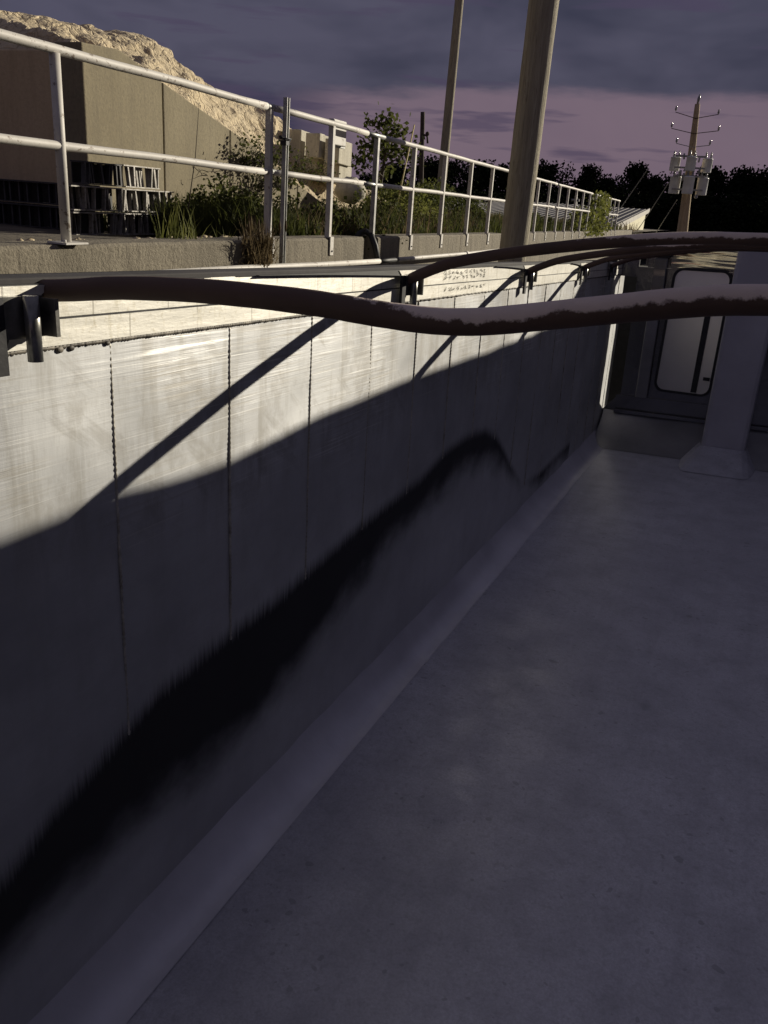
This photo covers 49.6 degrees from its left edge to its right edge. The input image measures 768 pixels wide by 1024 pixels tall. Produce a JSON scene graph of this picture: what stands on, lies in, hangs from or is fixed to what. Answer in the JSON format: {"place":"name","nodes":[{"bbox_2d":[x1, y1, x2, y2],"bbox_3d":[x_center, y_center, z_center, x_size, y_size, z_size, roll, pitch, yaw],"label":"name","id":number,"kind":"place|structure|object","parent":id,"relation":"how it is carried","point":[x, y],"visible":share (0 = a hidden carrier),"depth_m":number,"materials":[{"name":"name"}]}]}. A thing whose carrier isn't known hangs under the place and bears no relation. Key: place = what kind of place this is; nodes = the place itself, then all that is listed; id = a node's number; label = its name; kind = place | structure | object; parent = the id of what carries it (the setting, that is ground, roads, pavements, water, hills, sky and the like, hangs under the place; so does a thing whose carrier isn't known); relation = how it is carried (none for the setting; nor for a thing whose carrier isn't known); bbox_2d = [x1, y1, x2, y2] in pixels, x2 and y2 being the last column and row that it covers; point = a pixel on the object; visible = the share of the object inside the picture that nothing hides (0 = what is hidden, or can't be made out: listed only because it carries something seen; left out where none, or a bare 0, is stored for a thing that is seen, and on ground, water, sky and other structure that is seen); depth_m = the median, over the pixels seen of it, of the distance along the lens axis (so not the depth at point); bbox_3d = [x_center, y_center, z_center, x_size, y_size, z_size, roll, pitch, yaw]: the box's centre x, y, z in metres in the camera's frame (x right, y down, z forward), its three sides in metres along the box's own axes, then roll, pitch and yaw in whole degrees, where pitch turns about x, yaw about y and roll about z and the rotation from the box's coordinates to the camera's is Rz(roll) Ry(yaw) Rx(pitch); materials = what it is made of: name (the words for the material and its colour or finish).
{"place":"outdoors","nodes":[
{"label":"outdoors","id":0,"kind":"place"},
{"bbox_2d":[0,224,667,240],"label":"ground","id":1,"kind":"structure","parent":0,"point":[11,233],"depth_m":7.74,"materials":[{"name":"soil"}]},
{"bbox_2d":[0,201,94,229],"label":"steel rack","id":2,"kind":"object","parent":1,"relation":"on","point":[29,215],"visible":0.63,"depth_m":8.84,"materials":[{"name":"black metal"}]},
{"bbox_2d":[0,179,99,204],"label":"steel rack","id":3,"kind":"object","parent":2,"relation":"on","point":[38,192],"visible":0.59,"depth_m":8.75,"materials":[{"name":"black metal"}]},
{"bbox_2d":[70,211,116,234],"bbox_3d":[-2.878,-2.829,8.152,0.155,0.212,0.641,11,21,18],"label":"steel rack","id":4,"kind":"object","parent":1,"relation":"on","point":[86,223],"visible":0.87,"depth_m":8.15,"materials":[{"name":"black metal"}]},
{"bbox_2d":[68,185,126,211],"bbox_3d":[-2.829,-3.063,8.131,0.155,0.222,0.826,11,21,18],"label":"steel rack","id":5,"kind":"object","parent":4,"relation":"on","point":[88,198],"visible":0.84,"depth_m":8.12,"materials":[{"name":"grey metal"}]},
{"bbox_2d":[70,160,122,186],"bbox_3d":[-2.808,-3.310,8.144,0.155,0.207,0.608,11,21,18],"label":"steel rack","id":6,"kind":"object","parent":5,"relation":"on","point":[91,173],"visible":1,"depth_m":8.10,"materials":[{"name":"black metal"}]},
{"bbox_2d":[107,212,163,234],"bbox_3d":[-2.570,-3.070,8.862,0.155,0.212,1.019,11,21,18],"label":"steel rack","id":7,"kind":"object","parent":1,"relation":"on","point":[132,223],"visible":0.67,"depth_m":8.66,"materials":[{"name":"black metal"}]},
{"bbox_2d":[116,188,173,212],"bbox_3d":[-2.550,-3.318,8.873,0.155,0.222,0.853,11,21,18],"label":"steel rack","id":8,"kind":"object","parent":7,"relation":"on","point":[136,197],"visible":0.79,"depth_m":8.81,"materials":[{"name":"grey metal"}]},
{"bbox_2d":[119,164,160,188],"bbox_3d":[-2.572,-3.494,8.681,0.140,0.212,0.621,11,21,18],"label":"steel rack","id":9,"kind":"object","parent":8,"relation":"on","point":[134,175],"visible":0.92,"depth_m":8.70,"materials":[{"name":"white metal"}]},
{"bbox_2d":[16,234,254,240],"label":"gravel","id":10,"kind":"structure","parent":1,"relation":"on","point":[78,238],"depth_m":6.58,"materials":[{"name":"grey gravel"}]},
{"bbox_2d":[0,42,321,218],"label":"concrete bin wall","id":11,"kind":"structure","parent":1,"relation":"on","point":[105,107],"depth_m":9.29,"materials":[{"name":"beige concrete"}]},
{"bbox_2d":[223,127,299,190],"bbox_3d":[-1.794,-5.081,11.972,1.123,0.824,1.564,6,20,4],"label":"bramble","id":12,"kind":"object","parent":11,"relation":"on","point":[259,161],"visible":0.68,"depth_m":11.78,"materials":[{"name":"green plant"}]},
{"bbox_2d":[143,199,207,239],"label":"grass tuft","id":13,"kind":"object","parent":1,"relation":"on","point":[174,227],"visible":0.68,"depth_m":6.55,"materials":[{"name":"green plant"}]},
{"bbox_2d":[0,10,385,208],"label":"rubble heap","id":14,"kind":"object","parent":1,"relation":"on","point":[142,51],"visible":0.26,"depth_m":11.84,"materials":[{"name":"beige stone"}]},
{"bbox_2d":[282,129,308,167],"bbox_3d":[-1.639,-6.894,15.912,0.389,0.758,0.700,10,19,15],"label":"concrete block","id":15,"kind":"object","parent":14,"relation":"on","point":[298,140],"depth_m":15.55,"materials":[{"name":"beige concrete"}]},
{"bbox_2d":[273,146,340,185],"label":"bramble","id":16,"kind":"object","parent":14,"relation":"on","point":[311,171],"visible":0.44,"depth_m":14.24,"materials":[{"name":"green plant"}]},
{"bbox_2d":[302,157,324,174],"bbox_3d":[-1.279,-6.540,15.881,0.321,0.401,0.700,10,19,15],"label":"concrete block","id":17,"kind":"object","parent":14,"relation":"on","point":[315,161],"depth_m":15.55,"materials":[{"name":"beige concrete"}]},
{"bbox_2d":[305,133,327,159],"bbox_3d":[-1.203,-6.820,15.529,0.279,0.441,0.700,10,19,15],"label":"concrete block","id":18,"kind":"object","parent":17,"relation":"on","point":[315,142],"depth_m":15.23,"materials":[{"name":"beige concrete"}]},
{"bbox_2d":[323,163,351,183],"bbox_3d":[-0.886,-6.451,15.865,0.322,0.359,0.700,10,19,15],"label":"concrete block","id":19,"kind":"object","parent":14,"relation":"on","point":[344,171],"depth_m":15.60,"materials":[{"name":"beige concrete"}]},
{"bbox_2d":[324,138,351,166],"bbox_3d":[-0.849,-6.719,15.534,0.281,0.442,0.700,10,19,15],"label":"concrete block","id":20,"kind":"object","parent":19,"relation":"on","point":[343,157],"depth_m":15.39,"materials":[{"name":"beige concrete"}]},
{"bbox_2d":[329,118,346,148],"bbox_3d":[-0.483,-3.954,8.693,0.100,0.260,0.410,11,21,18],"label":"concrete block","id":21,"kind":"object","parent":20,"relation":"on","point":[340,138],"visible":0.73,"depth_m":8.66,"materials":[{"name":"white concrete"}]},
{"bbox_2d":[187,109,198,209],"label":"dead stalk","id":22,"kind":"object","parent":1,"relation":"on","point":[193,167],"visible":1,"depth_m":7.64,"materials":[{"name":"plant"}]},
{"bbox_2d":[167,226,235,238],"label":"grass tuft","id":23,"kind":"object","parent":1,"relation":"on","point":[201,236],"visible":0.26,"depth_m":6.79,"materials":[{"name":"green plant"}]},
{"bbox_2d":[155,184,248,236],"bbox_3d":[-2.023,-3.310,9.229,1.022,0.638,0.828,-3,21,-18],"label":"bush","id":24,"kind":"object","parent":1,"relation":"on","point":[215,197],"visible":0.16,"depth_m":9.07,"materials":[{"name":"green plant"}]},
{"bbox_2d":[188,173,279,223],"bbox_3d":[-1.665,-3.512,9.656,1.089,0.751,1.055,11,21,18],"label":"bush","id":25,"kind":"object","parent":1,"relation":"on","point":[256,199],"visible":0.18,"depth_m":9.36,"materials":[{"name":"green plant"}]},
{"bbox_2d":[246,148,318,204],"bbox_3d":[-1.554,-4.995,12.530,1.392,0.962,1.881,11,21,18],"label":"bramble","id":26,"kind":"object","parent":1,"relation":"on","point":[275,184],"visible":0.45,"depth_m":12.24,"materials":[{"name":"green plant"}]},
{"bbox_2d":[253,181,363,236],"bbox_3d":[-0.824,-3.296,9.354,1.128,0.773,1.467,11,21,18],"label":"bramble","id":27,"kind":"object","parent":1,"relation":"on","point":[322,211],"visible":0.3,"depth_m":9.25,"materials":[{"name":"green plant"}]},
{"bbox_2d":[272,191,344,220],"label":"bush","id":28,"kind":"object","parent":1,"relation":"on","point":[302,208],"visible":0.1,"depth_m":10.22,"materials":[{"name":"green plant"}]},
{"bbox_2d":[319,185,402,222],"bbox_3d":[-0.343,-4.526,12.584,1.155,0.803,1.802,11,21,18],"label":"bush","id":29,"kind":"object","parent":1,"relation":"on","point":[383,203],"visible":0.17,"depth_m":12.61,"materials":[{"name":"green plant"}]},
{"bbox_2d":[316,205,408,249],"bbox_3d":[-0.395,-3.451,10.053,1.072,0.590,1.639,11,21,18],"label":"bramble","id":30,"kind":"object","parent":1,"relation":"on","point":[367,226],"visible":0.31,"depth_m":9.91,"materials":[{"name":"green plant"}]},
{"bbox_2d":[351,101,425,193],"bbox_3d":[0.012,-9.486,22.651,2.136,3.032,2.693,11,21,18],"label":"tree","id":31,"kind":"object","parent":1,"relation":"on","point":[386,147],"visible":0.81,"depth_m":22.32,"materials":[{"name":"green plant"}]},
{"bbox_2d":[360,180,434,227],"bbox_3d":[0.189,-4.800,13.248,1.184,0.909,1.514,11,21,18],"label":"bush","id":32,"kind":"object","parent":1,"relation":"on","point":[416,203],"visible":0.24,"depth_m":13.03,"materials":[{"name":"green plant"}]},
{"bbox_2d":[380,161,424,192],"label":"dark tree","id":33,"kind":"object","parent":1,"relation":"on","point":[397,176],"visible":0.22,"depth_m":63.94,"materials":[{"name":"green plant"}]},
{"bbox_2d":[398,124,414,201],"bbox_3d":[0.294,-5.565,14.200,0.025,2.002,0.927,11,21,18],"label":"marker stake","id":34,"kind":"object","parent":1,"relation":"on","point":[406,159],"visible":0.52,"depth_m":14.21,"materials":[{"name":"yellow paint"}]},
{"bbox_2d":[366,177,457,210],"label":"bush","id":35,"kind":"object","parent":1,"relation":"on","point":[435,198],"visible":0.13,"depth_m":20.52,"materials":[{"name":"green plant"}]},
{"bbox_2d":[403,206,455,230],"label":"bush","id":36,"kind":"object","parent":1,"relation":"on","point":[436,211],"visible":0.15,"depth_m":14.16,"materials":[{"name":"green plant"}]},
{"bbox_2d":[407,154,457,191],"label":"dark tree","id":37,"kind":"object","parent":1,"relation":"on","point":[431,166],"visible":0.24,"depth_m":78.09,"materials":[{"name":"green plant"}]},
{"bbox_2d":[437,0,463,189],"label":"utility pole","id":38,"kind":"object","parent":1,"relation":"on","point":[451,78],"visible":0.49,"depth_m":26.71,"materials":[{"name":"brown wood"}]},
{"bbox_2d":[415,182,491,215],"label":"bush","id":39,"kind":"object","parent":1,"relation":"on","point":[472,205],"visible":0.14,"depth_m":27.20,"materials":[{"name":"green plant"}]},
{"bbox_2d":[415,185,492,202],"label":"dark tree","id":40,"kind":"object","parent":1,"relation":"on","point":[473,193],"visible":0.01,"depth_m":58.98,"materials":[{"name":"green plant"}]},
{"bbox_2d":[437,156,483,195],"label":"dark tree","id":41,"kind":"object","parent":1,"relation":"on","point":[458,170],"visible":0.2,"depth_m":82.33,"materials":[{"name":"green plant"}]},
{"bbox_2d":[449,204,486,229],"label":"bush","id":42,"kind":"object","parent":1,"relation":"on","point":[473,211],"visible":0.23,"depth_m":16.65,"materials":[{"name":"green plant"}]},
{"bbox_2d":[456,159,504,194],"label":"dark tree","id":43,"kind":"object","parent":1,"relation":"on","point":[485,173],"visible":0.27,"depth_m":86.18,"materials":[{"name":"green plant"}]},
{"bbox_2d":[458,187,554,202],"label":"dark tree","id":44,"kind":"object","parent":1,"relation":"on","point":[543,200],"visible":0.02,"depth_m":68.89,"materials":[{"name":"green plant"}]},
{"bbox_2d":[496,162,542,188],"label":"dark tree","id":45,"kind":"object","parent":1,"relation":"on","point":[504,177],"visible":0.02,"depth_m":86.05,"materials":[{"name":"green plant"}]},
{"bbox_2d":[531,212,553,229],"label":"bush","id":46,"kind":"object","parent":1,"relation":"on","point":[549,218],"visible":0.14,"depth_m":22.23,"materials":[{"name":"green plant"}]},
{"bbox_2d":[446,198,649,233],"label":"long shed","id":47,"kind":"structure","parent":1,"relation":"on","point":[634,216],"depth_m":54.26,"materials":[{"name":"white metal"}]},
{"bbox_2d":[534,158,575,201],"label":"dark tree","id":48,"kind":"object","parent":1,"relation":"on","point":[547,172],"visible":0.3,"depth_m":83.23,"materials":[{"name":"green plant"}]},
{"bbox_2d":[566,205,594,230],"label":"bush","id":49,"kind":"object","parent":1,"relation":"on","point":[576,217],"visible":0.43,"depth_m":24.66,"materials":[{"name":"green plant"}]},
{"bbox_2d":[565,163,606,197],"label":"dark tree","id":50,"kind":"object","parent":1,"relation":"on","point":[589,180],"visible":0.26,"depth_m":82.72,"materials":[{"name":"green plant"}]},
{"bbox_2d":[563,190,659,233],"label":"dark tree","id":51,"kind":"object","parent":1,"relation":"on","point":[619,197],"visible":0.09,"depth_m":72.37,"materials":[{"name":"green plant"}]},
{"bbox_2d":[610,160,659,198],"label":"dark tree","id":52,"kind":"object","parent":1,"relation":"on","point":[634,175],"visible":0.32,"depth_m":78.49,"materials":[{"name":"green plant"}]},
{"bbox_2d":[645,174,671,218],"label":"dark tree","id":53,"kind":"object","parent":1,"relation":"on","point":[661,183],"visible":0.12,"depth_m":84.21,"materials":[{"name":"green plant"}]},
{"bbox_2d":[620,191,701,233],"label":"dark tree","id":54,"kind":"object","parent":1,"relation":"on","point":[649,220],"visible":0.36,"depth_m":74.80,"materials":[{"name":"green plant"}]},
{"bbox_2d":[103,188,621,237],"bbox_3d":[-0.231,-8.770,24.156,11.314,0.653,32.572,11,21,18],"label":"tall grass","id":55,"kind":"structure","parent":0,"point":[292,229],"depth_m":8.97,"materials":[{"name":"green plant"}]},
{"bbox_2d":[0,0,767,192],"label":"sky","id":56,"kind":"structure","parent":0,"point":[620,70],"materials":[{"name":"purple"}]},
{"bbox_2d":[167,186,639,235],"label":"dry grass","id":57,"kind":"structure","parent":0,"point":[470,227],"depth_m":12.04,"materials":[{"name":"plant"}]},
{"bbox_2d":[334,176,365,203],"bbox_3d":[-0.582,-5.559,14.399,0.579,0.456,0.484,11,21,18],"label":"concrete pipe","id":58,"kind":"object","parent":57,"relation":"on","point":[341,190],"visible":0.69,"depth_m":14.26,"materials":[{"name":"concrete"}]},
{"bbox_2d":[640,259,733,272],"bbox_3d":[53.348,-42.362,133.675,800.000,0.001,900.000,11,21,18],"label":"road","id":59,"kind":"structure","parent":0,"point":[642,262],"depth_m":67.34,"materials":[{"name":"grey asphalt"}]},
{"bbox_2d":[0,230,632,273],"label":"retaining wall","id":60,"kind":"structure","parent":59,"relation":"on","point":[44,256],"depth_m":6.65,"materials":[{"name":"concrete"}]},
{"bbox_2d":[235,212,289,267],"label":"dry weed","id":61,"kind":"object","parent":60,"relation":"attached to","point":[259,246],"visible":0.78,"depth_m":7.07,"materials":[{"name":"brown plant"}]},
{"bbox_2d":[279,97,291,263],"bbox_3d":[-0.875,-2.879,7.290,0.102,1.373,0.193,11,21,18],"label":"strut upright","id":62,"kind":"object","parent":60,"relation":"attached to","point":[285,140],"visible":0.94,"depth_m":7.29,"materials":[{"name":"metal"}]},
{"bbox_2d":[0,29,619,254],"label":"pipe railing","id":63,"kind":"object","parent":60,"relation":"on","point":[59,145],"visible":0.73,"depth_m":7.10,"materials":[{"name":"white metal"}]},
{"bbox_2d":[570,189,614,236],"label":"climbing vine","id":64,"kind":"object","parent":63,"relation":"attached to","point":[603,203],"visible":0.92,"depth_m":26.27,"materials":[{"name":"green plant"}]},
{"bbox_2d":[165,249,493,269],"bbox_3d":[0.348,-3.257,10.604,0.072,0.135,11.643,11,21,18],"label":"conduit pipe","id":65,"kind":"object","parent":60,"relation":"attached to","point":[353,262],"visible":0.62,"depth_m":8.69,"materials":[{"name":"white metal"}]},
{"bbox_2d":[354,228,379,258],"bbox_3d":[-0.211,-3.096,9.637,0.317,0.358,0.237,22,27,41],"label":"hose","id":66,"kind":"object","parent":65,"relation":"attached to","point":[372,238],"visible":0.78,"depth_m":9.61,"materials":[{"name":"black rubber"}]},
{"bbox_2d":[358,172,394,198],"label":"dark tree","id":67,"kind":"object","parent":59,"relation":"on","point":[368,177],"visible":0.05,"depth_m":55.27,"materials":[{"name":"green plant"}]},
{"bbox_2d":[0,232,767,1023],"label":"dump trailer","id":68,"kind":"object","parent":59,"relation":"on","point":[382,644],"visible":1,"depth_m":2.30,"materials":[{"name":"metal"}]},
{"bbox_2d":[419,112,428,185],"bbox_3d":[1.747,-14.883,39.197,0.615,7.181,0.312,3,20,-4],"label":"utility pole","id":69,"kind":"object","parent":59,"relation":"on","point":[421,158],"visible":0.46,"depth_m":38.34,"materials":[{"name":"wood"}]},
{"bbox_2d":[462,189,505,198],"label":"dark tree","id":70,"kind":"object","parent":59,"relation":"on","point":[485,193],"visible":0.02,"depth_m":64.15,"materials":[{"name":"green plant"}]},
{"bbox_2d":[487,163,509,196],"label":"dark tree","id":71,"kind":"object","parent":59,"relation":"on","point":[502,186],"visible":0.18,"depth_m":86.85,"materials":[{"name":"green plant"}]},
{"bbox_2d":[498,0,558,261],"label":"utility pole","id":72,"kind":"object","parent":59,"relation":"on","point":[541,20],"visible":0.55,"depth_m":10.65,"materials":[{"name":"brown wood"}]},
{"bbox_2d":[534,189,587,204],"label":"dark tree","id":73,"kind":"object","parent":59,"relation":"on","point":[562,197],"visible":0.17,"depth_m":72.35,"materials":[{"name":"green plant"}]},
{"bbox_2d":[548,180,573,194],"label":"dark tree","id":74,"kind":"object","parent":59,"relation":"on","point":[562,188],"visible":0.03,"depth_m":85.58,"materials":[{"name":"green plant"}]},
{"bbox_2d":[585,173,625,197],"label":"dark tree","id":75,"kind":"object","parent":59,"relation":"on","point":[606,182],"visible":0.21,"depth_m":84.85,"materials":[{"name":"green plant"}]},
{"bbox_2d":[607,276,636,403],"bbox_3d":[2.355,-1.187,8.426,0.748,2.380,0.630,11,20,21],"label":"truck fairing","id":76,"kind":"object","parent":59,"relation":"on","point":[623,331],"visible":0.01,"depth_m":8.03,"materials":[{"name":"black metal"}]},
{"bbox_2d":[603,184,641,207],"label":"dark tree","id":77,"kind":"object","parent":59,"relation":"on","point":[622,191],"visible":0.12,"depth_m":75.89,"materials":[{"name":"green plant"}]},
{"bbox_2d":[656,200,676,232],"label":"guy wire","id":78,"kind":"object","parent":59,"relation":"on","point":[666,216],"visible":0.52,"depth_m":43.74,"materials":[{"name":"grey metal"}]},
{"bbox_2d":[658,171,683,215],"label":"dark tree","id":79,"kind":"object","parent":59,"relation":"on","point":[667,179],"visible":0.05,"depth_m":87.93,"materials":[{"name":"green plant"}]},
{"bbox_2d":[642,193,729,232],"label":"dark tree","id":80,"kind":"object","parent":59,"relation":"on","point":[710,209],"visible":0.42,"depth_m":73.61,"materials":[{"name":"green plant"}]},
{"bbox_2d":[668,94,719,231],"bbox_3d":[14.245,-15.057,39.692,2.210,8.829,1.281,11,21,18],"label":"utility pole","id":81,"kind":"object","parent":59,"relation":"on","point":[688,176],"visible":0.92,"depth_m":39.20,"materials":[{"name":"brown wood"}]},
{"bbox_2d":[614,169,647,216],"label":"guy wire","id":82,"kind":"object","parent":81,"relation":"attached to","point":[633,189],"visible":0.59,"depth_m":44.45,"materials":[{"name":"grey metal"}]},
{"bbox_2d":[635,182,668,233],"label":"guy wire","id":83,"kind":"object","parent":81,"relation":"attached to","point":[653,206],"visible":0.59,"depth_m":45.10,"materials":[{"name":"grey metal"}]},
{"bbox_2d":[673,165,729,230],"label":"dark tree","id":84,"kind":"object","parent":59,"relation":"on","point":[716,181],"visible":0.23,"depth_m":78.32,"materials":[{"name":"green plant"}]},
{"bbox_2d":[722,164,760,224],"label":"dark tree","id":85,"kind":"object","parent":59,"relation":"on","point":[733,185],"visible":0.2,"depth_m":78.64,"materials":[{"name":"green plant"}]},
{"bbox_2d":[736,164,767,230],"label":"dark tree","id":86,"kind":"object","parent":59,"relation":"on","point":[759,179],"visible":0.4,"depth_m":76.84,"materials":[{"name":"green plant"}]},
{"bbox_2d":[707,174,727,199],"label":"dark tree","id":87,"kind":"object","parent":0,"point":[721,188],"visible":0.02,"depth_m":86.18,"materials":[{"name":"green plant"}]}
]}

